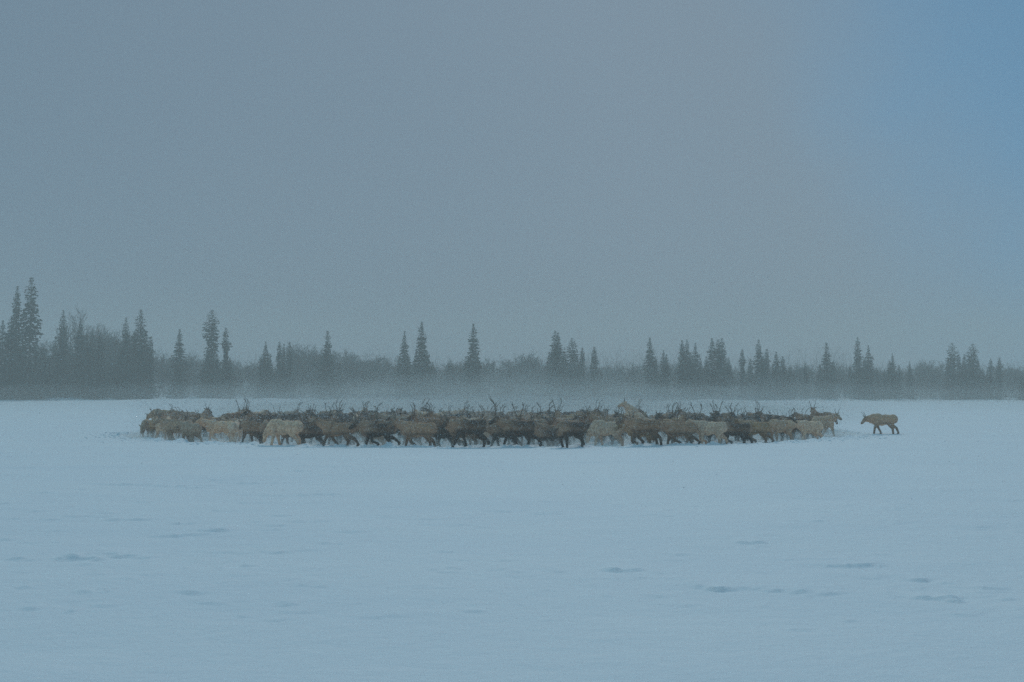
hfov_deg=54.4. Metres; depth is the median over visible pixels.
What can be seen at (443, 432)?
reindeer
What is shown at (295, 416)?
reindeer
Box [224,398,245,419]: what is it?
reindeer
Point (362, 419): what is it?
reindeer
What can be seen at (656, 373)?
spruce tree
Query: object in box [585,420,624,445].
reindeer
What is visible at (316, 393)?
spruce tree
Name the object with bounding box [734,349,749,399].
spruce tree
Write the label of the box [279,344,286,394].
spruce tree
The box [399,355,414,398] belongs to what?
spruce tree
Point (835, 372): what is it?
spruce tree
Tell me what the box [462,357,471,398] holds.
spruce tree
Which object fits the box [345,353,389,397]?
birch tree
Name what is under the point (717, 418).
reindeer
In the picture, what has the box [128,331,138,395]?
spruce tree
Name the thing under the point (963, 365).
spruce tree
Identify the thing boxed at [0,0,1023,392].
sky
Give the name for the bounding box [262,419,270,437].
reindeer
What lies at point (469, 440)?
reindeer
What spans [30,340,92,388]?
birch tree
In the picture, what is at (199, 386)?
spruce tree
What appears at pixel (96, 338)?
birch tree
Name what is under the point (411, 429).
reindeer
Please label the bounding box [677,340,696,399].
spruce tree
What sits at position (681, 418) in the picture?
reindeer
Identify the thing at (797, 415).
reindeer
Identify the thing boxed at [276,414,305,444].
reindeer
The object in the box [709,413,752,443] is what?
reindeer
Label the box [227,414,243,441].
reindeer
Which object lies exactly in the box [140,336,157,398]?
spruce tree
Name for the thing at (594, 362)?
spruce tree
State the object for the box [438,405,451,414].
reindeer
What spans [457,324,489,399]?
spruce tree
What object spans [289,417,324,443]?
reindeer
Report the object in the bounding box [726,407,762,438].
reindeer
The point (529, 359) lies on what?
birch tree
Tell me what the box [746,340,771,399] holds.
spruce tree
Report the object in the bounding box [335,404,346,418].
reindeer
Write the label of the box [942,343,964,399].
spruce tree
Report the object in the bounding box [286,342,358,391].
birch tree
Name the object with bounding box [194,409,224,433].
reindeer
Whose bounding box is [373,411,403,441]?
reindeer
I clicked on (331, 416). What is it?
reindeer
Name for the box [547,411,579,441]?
reindeer
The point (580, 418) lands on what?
reindeer
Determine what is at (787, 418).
reindeer
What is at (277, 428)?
reindeer
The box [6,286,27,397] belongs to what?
spruce tree
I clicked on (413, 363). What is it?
spruce tree
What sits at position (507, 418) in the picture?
reindeer
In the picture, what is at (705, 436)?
reindeer
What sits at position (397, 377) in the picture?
spruce tree
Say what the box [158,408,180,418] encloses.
reindeer
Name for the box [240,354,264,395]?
birch tree
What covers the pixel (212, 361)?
spruce tree
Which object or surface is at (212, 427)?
reindeer
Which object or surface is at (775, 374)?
spruce tree
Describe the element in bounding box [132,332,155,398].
spruce tree
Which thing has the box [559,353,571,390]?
spruce tree
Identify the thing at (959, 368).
spruce tree
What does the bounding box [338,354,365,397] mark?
birch tree
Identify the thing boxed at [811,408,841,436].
reindeer
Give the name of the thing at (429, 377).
spruce tree
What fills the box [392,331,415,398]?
spruce tree
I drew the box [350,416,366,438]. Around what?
reindeer
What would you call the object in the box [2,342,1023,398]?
wood
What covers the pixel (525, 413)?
reindeer
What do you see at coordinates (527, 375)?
birch tree
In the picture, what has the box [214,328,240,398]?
spruce tree
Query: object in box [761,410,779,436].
reindeer
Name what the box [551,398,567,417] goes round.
reindeer
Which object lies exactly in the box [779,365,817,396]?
birch tree
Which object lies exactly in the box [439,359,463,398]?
spruce tree
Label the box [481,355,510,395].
birch tree
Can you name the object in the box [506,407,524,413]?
reindeer
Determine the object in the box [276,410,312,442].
reindeer
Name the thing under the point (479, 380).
spruce tree
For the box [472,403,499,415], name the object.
reindeer
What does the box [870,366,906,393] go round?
birch tree
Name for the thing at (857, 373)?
spruce tree
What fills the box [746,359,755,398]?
spruce tree
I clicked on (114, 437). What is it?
snow clods
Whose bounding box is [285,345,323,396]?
birch tree
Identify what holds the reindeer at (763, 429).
on the snow ground
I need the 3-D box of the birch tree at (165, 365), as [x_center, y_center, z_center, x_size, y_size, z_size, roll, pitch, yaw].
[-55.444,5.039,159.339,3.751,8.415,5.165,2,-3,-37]
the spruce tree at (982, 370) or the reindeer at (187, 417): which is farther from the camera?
the spruce tree at (982, 370)
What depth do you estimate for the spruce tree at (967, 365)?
157.35 m
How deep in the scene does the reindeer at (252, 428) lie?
39.15 m
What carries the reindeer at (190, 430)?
on the snow ground
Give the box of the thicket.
[4,363,1023,400]
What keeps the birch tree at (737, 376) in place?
on the snow ground
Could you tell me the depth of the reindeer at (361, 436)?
41.99 m
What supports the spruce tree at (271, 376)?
on the snow ground
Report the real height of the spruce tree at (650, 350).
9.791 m
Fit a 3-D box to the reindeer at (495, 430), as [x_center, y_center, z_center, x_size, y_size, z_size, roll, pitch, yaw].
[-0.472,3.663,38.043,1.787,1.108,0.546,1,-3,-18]
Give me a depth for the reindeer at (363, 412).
52.29 m
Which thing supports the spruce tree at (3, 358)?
on the snow ground
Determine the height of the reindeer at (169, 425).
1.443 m
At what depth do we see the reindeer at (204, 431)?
43.92 m
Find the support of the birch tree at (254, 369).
on the snow ground
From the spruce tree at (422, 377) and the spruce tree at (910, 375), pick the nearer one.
the spruce tree at (422, 377)
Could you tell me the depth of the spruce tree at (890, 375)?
152.78 m
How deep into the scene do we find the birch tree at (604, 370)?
175.01 m
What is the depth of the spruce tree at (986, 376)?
161.54 m
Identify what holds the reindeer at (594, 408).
on the snow ground
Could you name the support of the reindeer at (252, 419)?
on the snow ground
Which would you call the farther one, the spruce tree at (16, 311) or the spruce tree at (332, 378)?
the spruce tree at (332, 378)
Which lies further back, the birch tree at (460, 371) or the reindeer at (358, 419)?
the birch tree at (460, 371)
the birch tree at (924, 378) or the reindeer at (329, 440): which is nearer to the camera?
the reindeer at (329, 440)
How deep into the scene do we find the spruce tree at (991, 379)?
153.82 m
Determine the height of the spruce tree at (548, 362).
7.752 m
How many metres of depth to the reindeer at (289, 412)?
55.02 m
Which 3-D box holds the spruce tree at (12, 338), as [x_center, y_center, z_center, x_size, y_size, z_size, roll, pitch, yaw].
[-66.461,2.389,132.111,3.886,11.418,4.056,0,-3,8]
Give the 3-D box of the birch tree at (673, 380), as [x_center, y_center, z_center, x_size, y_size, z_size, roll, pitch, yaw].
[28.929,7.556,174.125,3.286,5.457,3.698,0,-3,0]
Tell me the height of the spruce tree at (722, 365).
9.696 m
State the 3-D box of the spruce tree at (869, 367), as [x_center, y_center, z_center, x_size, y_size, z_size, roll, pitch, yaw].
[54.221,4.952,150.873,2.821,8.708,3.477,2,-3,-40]
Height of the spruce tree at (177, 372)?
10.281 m
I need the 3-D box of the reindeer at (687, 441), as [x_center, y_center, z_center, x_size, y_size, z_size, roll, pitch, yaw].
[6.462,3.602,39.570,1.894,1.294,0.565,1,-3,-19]
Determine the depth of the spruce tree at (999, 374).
154.76 m
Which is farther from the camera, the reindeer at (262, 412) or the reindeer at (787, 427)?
the reindeer at (262, 412)
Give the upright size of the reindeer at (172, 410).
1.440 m
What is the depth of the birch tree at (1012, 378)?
173.14 m
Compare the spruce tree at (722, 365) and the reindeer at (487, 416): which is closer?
the reindeer at (487, 416)
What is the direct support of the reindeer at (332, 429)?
on the snow ground
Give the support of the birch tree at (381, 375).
on the snow ground
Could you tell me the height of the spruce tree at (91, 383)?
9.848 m
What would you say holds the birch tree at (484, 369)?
on the snow ground
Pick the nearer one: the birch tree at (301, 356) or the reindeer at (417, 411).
the reindeer at (417, 411)
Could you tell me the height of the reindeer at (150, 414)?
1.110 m
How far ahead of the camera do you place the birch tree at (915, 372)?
174.55 m
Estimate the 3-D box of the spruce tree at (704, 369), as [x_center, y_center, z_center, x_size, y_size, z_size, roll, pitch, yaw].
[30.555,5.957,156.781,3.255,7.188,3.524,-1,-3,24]
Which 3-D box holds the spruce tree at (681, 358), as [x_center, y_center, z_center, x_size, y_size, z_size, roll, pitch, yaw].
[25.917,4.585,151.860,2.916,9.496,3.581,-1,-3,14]
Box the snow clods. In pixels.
[84,430,889,447]
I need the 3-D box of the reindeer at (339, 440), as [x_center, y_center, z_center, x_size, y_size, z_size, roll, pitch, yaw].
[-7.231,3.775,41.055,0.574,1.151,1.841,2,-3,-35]
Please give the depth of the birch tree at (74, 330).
156.98 m
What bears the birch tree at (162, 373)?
on the snow ground
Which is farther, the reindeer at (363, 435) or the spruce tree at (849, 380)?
the spruce tree at (849, 380)
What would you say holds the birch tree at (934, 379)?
on the snow ground
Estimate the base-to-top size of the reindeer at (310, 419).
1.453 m
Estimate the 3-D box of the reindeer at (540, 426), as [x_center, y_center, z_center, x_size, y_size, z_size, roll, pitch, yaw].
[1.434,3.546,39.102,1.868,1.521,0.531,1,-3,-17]
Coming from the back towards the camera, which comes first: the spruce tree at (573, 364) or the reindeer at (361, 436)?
the spruce tree at (573, 364)
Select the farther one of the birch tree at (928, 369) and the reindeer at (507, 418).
the birch tree at (928, 369)
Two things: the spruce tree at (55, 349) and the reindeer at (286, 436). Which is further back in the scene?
the spruce tree at (55, 349)
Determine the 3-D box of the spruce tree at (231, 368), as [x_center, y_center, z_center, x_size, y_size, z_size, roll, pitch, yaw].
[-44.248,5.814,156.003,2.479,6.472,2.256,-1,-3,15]
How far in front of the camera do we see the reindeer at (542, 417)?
43.03 m
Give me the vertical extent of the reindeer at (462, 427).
1.449 m
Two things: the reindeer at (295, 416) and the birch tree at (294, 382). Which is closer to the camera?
the reindeer at (295, 416)
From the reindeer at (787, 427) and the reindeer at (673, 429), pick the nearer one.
the reindeer at (673, 429)
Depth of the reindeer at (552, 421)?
40.64 m
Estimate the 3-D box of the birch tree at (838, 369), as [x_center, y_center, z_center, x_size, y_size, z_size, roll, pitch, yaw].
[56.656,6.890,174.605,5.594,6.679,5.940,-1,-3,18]
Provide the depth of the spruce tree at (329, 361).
147.78 m
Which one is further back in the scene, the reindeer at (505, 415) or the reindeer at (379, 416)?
the reindeer at (505, 415)
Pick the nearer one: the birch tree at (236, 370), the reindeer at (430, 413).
the reindeer at (430, 413)
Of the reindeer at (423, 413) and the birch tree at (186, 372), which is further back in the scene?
the birch tree at (186, 372)
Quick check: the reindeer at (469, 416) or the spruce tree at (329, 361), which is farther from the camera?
the spruce tree at (329, 361)
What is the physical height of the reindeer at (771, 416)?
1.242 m
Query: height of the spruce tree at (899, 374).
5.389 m
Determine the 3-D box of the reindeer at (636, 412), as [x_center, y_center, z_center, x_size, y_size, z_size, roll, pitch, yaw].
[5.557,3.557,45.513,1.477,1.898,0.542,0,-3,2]
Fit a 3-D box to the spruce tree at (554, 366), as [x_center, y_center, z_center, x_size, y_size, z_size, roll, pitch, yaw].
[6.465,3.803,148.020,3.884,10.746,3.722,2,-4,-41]
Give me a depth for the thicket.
146.90 m
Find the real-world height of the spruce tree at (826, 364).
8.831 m
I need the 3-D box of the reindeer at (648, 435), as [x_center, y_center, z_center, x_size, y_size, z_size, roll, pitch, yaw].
[4.764,3.412,38.267,1.820,1.565,0.526,0,-3,0]
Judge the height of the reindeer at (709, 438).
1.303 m
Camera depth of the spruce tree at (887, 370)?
153.87 m
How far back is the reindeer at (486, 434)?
40.17 m
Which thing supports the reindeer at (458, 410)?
on the snow ground
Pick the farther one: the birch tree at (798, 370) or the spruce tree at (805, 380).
the birch tree at (798, 370)
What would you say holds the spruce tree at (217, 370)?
on the snow ground
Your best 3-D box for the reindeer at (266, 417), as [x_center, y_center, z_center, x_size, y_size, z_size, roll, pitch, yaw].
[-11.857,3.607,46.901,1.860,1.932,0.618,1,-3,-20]
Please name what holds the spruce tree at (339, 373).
on the snow ground
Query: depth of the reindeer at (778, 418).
44.91 m
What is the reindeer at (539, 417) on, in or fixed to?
on the snow ground
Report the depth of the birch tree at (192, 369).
170.68 m
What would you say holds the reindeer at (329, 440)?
on the snow ground
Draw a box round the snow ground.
[0,391,1023,681]
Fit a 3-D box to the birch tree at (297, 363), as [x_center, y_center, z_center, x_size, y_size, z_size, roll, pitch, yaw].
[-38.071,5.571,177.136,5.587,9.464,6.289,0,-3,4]
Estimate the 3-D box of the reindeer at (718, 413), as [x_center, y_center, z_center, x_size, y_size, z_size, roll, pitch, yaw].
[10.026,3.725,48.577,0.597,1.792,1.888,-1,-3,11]
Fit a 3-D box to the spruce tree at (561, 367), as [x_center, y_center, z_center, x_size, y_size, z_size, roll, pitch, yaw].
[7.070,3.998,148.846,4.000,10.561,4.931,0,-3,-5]
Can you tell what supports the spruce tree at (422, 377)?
on the snow ground
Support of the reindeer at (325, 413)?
on the snow ground
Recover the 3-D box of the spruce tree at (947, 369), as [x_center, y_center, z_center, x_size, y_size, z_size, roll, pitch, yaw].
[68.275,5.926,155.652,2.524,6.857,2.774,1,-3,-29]
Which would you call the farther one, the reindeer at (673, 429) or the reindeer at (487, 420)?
the reindeer at (487, 420)
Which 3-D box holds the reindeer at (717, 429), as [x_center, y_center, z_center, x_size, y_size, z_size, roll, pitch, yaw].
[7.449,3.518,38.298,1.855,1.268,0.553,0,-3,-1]
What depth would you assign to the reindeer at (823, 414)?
50.10 m
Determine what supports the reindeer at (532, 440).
on the snow ground
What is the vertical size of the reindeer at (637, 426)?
1.516 m
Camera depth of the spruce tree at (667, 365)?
152.74 m
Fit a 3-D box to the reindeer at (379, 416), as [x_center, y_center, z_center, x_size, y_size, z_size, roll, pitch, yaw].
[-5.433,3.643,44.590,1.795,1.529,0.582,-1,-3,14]
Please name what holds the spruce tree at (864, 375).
on the snow ground
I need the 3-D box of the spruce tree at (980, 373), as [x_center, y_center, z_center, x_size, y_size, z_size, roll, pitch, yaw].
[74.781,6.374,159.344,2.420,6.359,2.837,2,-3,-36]
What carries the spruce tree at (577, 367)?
on the snow ground
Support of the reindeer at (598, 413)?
on the snow ground
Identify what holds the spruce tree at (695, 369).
on the snow ground
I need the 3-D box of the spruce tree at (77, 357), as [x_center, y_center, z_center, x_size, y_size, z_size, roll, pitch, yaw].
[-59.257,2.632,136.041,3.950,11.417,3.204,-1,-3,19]
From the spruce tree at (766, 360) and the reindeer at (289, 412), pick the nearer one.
the reindeer at (289, 412)
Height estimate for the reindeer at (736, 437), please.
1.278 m
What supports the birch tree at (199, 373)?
on the snow ground
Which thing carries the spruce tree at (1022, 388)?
on the snow ground
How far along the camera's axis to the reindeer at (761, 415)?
50.20 m
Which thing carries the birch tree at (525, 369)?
on the snow ground
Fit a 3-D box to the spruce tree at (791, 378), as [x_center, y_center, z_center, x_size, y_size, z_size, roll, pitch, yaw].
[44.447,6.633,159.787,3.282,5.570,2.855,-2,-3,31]
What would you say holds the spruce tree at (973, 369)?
on the snow ground
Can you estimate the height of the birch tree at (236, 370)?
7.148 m
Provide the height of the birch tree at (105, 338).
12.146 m
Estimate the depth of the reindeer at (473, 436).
37.82 m
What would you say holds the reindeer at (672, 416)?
on the snow ground
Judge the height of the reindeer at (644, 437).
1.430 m
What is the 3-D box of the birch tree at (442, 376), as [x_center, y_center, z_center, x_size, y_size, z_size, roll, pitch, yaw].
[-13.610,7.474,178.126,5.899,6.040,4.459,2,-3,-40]
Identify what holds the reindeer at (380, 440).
on the snow ground
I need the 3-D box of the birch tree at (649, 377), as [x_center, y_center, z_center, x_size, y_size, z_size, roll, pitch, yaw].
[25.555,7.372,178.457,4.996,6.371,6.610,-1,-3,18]
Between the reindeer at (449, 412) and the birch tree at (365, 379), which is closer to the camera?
the reindeer at (449, 412)
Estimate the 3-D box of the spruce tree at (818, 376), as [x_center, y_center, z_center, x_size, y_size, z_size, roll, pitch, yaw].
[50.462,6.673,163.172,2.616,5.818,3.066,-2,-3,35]
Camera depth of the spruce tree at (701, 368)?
160.05 m
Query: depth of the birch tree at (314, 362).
168.86 m
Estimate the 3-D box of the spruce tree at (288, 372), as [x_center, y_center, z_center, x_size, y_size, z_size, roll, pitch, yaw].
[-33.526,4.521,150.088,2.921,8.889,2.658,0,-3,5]
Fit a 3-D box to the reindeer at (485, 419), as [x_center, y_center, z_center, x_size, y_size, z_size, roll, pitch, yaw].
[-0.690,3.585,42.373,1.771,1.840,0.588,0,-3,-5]
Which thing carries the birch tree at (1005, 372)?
on the snow ground
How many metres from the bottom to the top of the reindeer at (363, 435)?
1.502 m
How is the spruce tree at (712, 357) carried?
on the snow ground
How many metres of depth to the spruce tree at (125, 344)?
137.80 m
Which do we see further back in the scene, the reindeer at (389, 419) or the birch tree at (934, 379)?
the birch tree at (934, 379)
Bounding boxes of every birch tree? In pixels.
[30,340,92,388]
[49,303,89,388]
[60,317,96,377]
[76,323,114,382]
[86,324,132,393]
[86,330,146,378]
[152,356,177,396]
[154,347,174,391]
[165,351,201,395]
[183,356,204,395]
[194,359,218,390]
[224,360,273,395]
[226,360,242,391]
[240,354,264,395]
[242,360,259,391]
[282,348,307,396]
[284,356,307,395]
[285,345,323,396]
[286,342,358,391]
[294,347,333,394]
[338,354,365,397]
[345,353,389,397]
[354,355,401,396]
[356,360,374,395]
[361,355,392,395]
[435,368,447,393]
[436,364,460,388]
[437,361,480,392]
[444,357,477,394]
[475,356,490,391]
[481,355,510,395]
[500,352,553,397]
[511,358,541,397]
[513,348,544,388]
[595,367,636,398]
[616,362,646,395]
[641,370,660,390]
[667,363,684,394]
[669,371,684,394]
[732,370,745,393]
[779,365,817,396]
[786,361,813,394]
[820,362,847,384]
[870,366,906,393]
[902,366,923,397]
[906,360,938,396]
[907,364,933,397]
[914,360,947,397]
[932,367,957,395]
[983,364,1017,396]
[1001,364,1021,397]
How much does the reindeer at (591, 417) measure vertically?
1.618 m
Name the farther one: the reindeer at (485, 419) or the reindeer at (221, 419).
the reindeer at (221, 419)
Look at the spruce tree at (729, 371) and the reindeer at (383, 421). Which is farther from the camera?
the spruce tree at (729, 371)
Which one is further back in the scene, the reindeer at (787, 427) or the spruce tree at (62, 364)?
the spruce tree at (62, 364)
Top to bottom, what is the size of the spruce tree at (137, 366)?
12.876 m
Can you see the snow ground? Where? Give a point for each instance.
(180, 559)
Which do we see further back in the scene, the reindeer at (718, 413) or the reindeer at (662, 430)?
the reindeer at (718, 413)
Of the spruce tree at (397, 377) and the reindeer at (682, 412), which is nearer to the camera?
the reindeer at (682, 412)
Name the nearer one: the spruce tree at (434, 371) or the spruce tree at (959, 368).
the spruce tree at (959, 368)
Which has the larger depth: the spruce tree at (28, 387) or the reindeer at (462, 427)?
the spruce tree at (28, 387)
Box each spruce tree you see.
[0,277,54,399]
[0,316,20,398]
[0,320,22,399]
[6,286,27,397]
[46,339,64,396]
[48,310,74,397]
[66,319,92,397]
[80,329,100,399]
[87,332,112,398]
[113,317,134,399]
[119,311,160,399]
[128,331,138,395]
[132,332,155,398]
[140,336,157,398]
[165,329,192,398]
[194,352,214,397]
[196,309,229,398]
[212,352,221,396]
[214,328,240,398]
[226,358,235,397]
[253,342,278,397]
[254,361,264,397]
[264,357,277,397]
[270,342,286,398]
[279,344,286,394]
[281,342,297,398]
[311,359,330,398]
[316,331,337,399]
[328,360,336,397]
[332,364,350,398]
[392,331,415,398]
[392,356,401,397]
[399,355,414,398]
[405,323,437,398]
[410,354,420,395]
[417,352,443,398]
[428,362,441,398]
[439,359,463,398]
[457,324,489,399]
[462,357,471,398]
[474,360,486,398]
[502,365,513,398]
[538,353,556,398]
[542,331,566,399]
[546,333,571,399]
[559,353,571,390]
[564,338,582,399]
[570,359,580,397]
[575,348,590,398]
[585,347,603,399]
[629,365,638,399]
[638,338,664,400]
[652,356,661,392]
[657,350,674,400]
[664,354,673,399]
[673,340,690,399]
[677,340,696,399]
[684,343,705,399]
[697,358,705,391]
[699,338,725,398]
[699,356,710,398]
[709,338,733,399]
[713,340,725,397]
[724,357,736,399]
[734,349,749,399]
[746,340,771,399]
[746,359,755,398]
[760,349,772,398]
[770,352,785,398]
[775,356,794,398]
[785,365,797,398]
[799,363,810,398]
[813,364,826,397]
[816,342,836,399]
[830,362,839,397]
[843,366,855,398]
[848,337,868,399]
[859,358,870,396]
[860,345,881,399]
[880,370,887,398]
[883,360,895,398]
[887,356,899,398]
[895,365,906,398]
[906,361,916,399]
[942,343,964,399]
[943,360,951,399]
[952,356,967,399]
[958,354,971,398]
[962,344,987,398]
[965,359,976,390]
[975,363,985,398]
[981,367,986,394]
[982,370,990,398]
[983,358,998,399]
[993,358,1006,399]
[1014,374,1023,399]
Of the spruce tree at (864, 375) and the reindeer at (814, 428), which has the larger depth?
the spruce tree at (864, 375)
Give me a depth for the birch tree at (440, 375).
181.99 m
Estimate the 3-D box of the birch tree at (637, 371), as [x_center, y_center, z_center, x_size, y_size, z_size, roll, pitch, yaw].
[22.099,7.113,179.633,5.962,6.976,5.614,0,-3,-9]
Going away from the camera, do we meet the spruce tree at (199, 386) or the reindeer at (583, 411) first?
the reindeer at (583, 411)
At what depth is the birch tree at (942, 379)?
170.55 m
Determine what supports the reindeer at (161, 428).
on the snow ground
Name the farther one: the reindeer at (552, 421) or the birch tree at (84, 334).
the birch tree at (84, 334)
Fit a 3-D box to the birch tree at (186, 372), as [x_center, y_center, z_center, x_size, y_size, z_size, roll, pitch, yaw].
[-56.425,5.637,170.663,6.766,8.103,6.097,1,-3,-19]
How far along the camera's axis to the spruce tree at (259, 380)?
160.34 m
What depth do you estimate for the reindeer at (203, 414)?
49.66 m
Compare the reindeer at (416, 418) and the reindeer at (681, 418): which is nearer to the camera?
the reindeer at (416, 418)
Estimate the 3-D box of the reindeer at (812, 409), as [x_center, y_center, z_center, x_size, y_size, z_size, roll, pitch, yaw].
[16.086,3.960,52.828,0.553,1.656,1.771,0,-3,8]
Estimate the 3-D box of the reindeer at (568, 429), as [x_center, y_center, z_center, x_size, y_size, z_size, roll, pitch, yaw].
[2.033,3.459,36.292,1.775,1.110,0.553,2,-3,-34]
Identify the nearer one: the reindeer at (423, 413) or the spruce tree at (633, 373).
the reindeer at (423, 413)
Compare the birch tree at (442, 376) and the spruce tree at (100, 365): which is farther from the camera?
the birch tree at (442, 376)
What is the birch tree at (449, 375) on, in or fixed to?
on the snow ground
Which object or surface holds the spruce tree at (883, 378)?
on the snow ground
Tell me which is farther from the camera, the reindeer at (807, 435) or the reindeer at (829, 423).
the reindeer at (829, 423)
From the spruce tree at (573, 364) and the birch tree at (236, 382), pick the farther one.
the birch tree at (236, 382)
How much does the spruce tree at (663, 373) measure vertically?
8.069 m
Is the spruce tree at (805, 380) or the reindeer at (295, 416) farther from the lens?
the spruce tree at (805, 380)
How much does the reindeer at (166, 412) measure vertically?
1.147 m
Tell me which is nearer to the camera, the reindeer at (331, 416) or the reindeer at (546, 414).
the reindeer at (331, 416)
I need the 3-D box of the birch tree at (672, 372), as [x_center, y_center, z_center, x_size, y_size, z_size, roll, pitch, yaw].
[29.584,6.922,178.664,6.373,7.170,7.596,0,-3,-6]
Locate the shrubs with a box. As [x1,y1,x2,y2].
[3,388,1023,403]
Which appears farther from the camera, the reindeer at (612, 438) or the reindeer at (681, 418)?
the reindeer at (681, 418)
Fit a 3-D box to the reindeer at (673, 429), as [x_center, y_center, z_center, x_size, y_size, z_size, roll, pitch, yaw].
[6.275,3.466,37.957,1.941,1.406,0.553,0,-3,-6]
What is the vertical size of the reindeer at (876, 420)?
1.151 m
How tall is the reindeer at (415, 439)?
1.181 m
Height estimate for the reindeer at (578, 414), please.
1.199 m
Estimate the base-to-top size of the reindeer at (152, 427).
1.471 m
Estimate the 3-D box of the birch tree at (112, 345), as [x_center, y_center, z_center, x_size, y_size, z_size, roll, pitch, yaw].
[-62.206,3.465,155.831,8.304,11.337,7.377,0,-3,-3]
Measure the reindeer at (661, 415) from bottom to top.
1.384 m
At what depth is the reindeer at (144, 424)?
45.51 m
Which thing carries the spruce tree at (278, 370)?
on the snow ground
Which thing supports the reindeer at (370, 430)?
on the snow ground
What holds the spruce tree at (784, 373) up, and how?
on the snow ground
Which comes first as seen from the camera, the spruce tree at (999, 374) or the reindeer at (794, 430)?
the reindeer at (794, 430)
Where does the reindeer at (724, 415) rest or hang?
on the snow ground
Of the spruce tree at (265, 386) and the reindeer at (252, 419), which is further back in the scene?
the spruce tree at (265, 386)
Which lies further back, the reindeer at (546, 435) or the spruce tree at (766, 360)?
the spruce tree at (766, 360)
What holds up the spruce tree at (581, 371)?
on the snow ground
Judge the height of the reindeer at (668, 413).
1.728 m
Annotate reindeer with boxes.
[139,419,154,436]
[144,409,170,419]
[149,408,158,437]
[153,411,192,441]
[153,413,173,439]
[155,412,182,416]
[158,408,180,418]
[169,404,195,414]
[175,414,202,441]
[180,409,213,418]
[180,409,215,436]
[193,417,221,438]
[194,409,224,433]
[194,412,233,441]
[217,415,245,438]
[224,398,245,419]
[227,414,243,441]
[235,413,264,443]
[240,399,278,422]
[244,409,271,419]
[249,416,258,441]
[260,419,303,444]
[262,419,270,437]
[272,401,303,415]
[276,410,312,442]
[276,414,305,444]
[282,407,314,421]
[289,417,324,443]
[300,410,338,439]
[309,409,359,446]
[313,401,334,418]
[314,419,356,444]
[326,405,354,436]
[331,418,347,442]
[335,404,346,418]
[335,416,363,441]
[344,401,369,416]
[348,408,400,445]
[350,412,385,443]
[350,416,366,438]
[355,411,385,439]
[358,420,383,444]
[371,405,406,419]
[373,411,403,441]
[386,417,424,440]
[387,409,437,446]
[397,430,422,445]
[406,404,446,442]
[408,407,434,417]
[409,403,443,414]
[424,403,457,418]
[426,426,460,446]
[436,413,486,444]
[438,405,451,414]
[439,410,490,446]
[442,400,468,412]
[443,406,473,417]
[455,435,478,444]
[461,432,490,444]
[471,405,502,418]
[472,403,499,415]
[475,418,500,441]
[479,404,495,440]
[486,423,522,446]
[488,394,541,445]
[501,406,516,416]
[501,413,534,444]
[501,417,534,444]
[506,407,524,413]
[512,402,547,442]
[513,405,529,416]
[523,405,552,416]
[529,412,571,446]
[533,429,557,446]
[535,402,570,419]
[540,412,576,439]
[546,421,586,447]
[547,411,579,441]
[547,415,585,442]
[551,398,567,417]
[561,407,586,414]
[567,412,583,418]
[573,413,605,440]
[576,400,601,413]
[581,406,623,440]
[584,419,619,444]
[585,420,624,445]
[595,405,604,416]
[612,409,658,444]
[616,407,662,444]
[617,399,647,418]
[628,410,657,440]
[653,403,677,417]
[654,411,668,437]
[655,414,700,443]
[657,416,693,443]
[658,410,686,438]
[660,429,684,440]
[668,413,694,437]
[674,402,704,417]
[685,416,728,443]
[690,403,715,439]
[695,416,728,442]
[708,402,742,440]
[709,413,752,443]
[710,402,738,418]
[712,399,723,418]
[725,416,752,441]
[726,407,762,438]
[732,416,773,442]
[742,405,764,421]
[755,401,784,418]
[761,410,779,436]
[762,409,797,440]
[766,412,774,419]
[768,419,794,440]
[773,411,804,437]
[786,417,796,438]
[792,408,827,432]
[793,418,823,439]
[801,415,822,438]
[808,400,818,412]
[810,412,837,429]
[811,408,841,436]
[861,412,898,433]
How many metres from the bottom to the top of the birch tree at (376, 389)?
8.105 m
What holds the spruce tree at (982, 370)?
on the snow ground
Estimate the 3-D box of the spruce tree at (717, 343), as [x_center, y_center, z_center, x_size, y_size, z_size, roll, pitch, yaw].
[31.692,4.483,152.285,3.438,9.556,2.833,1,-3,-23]
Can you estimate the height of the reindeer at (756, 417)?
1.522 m
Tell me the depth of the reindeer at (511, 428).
36.54 m

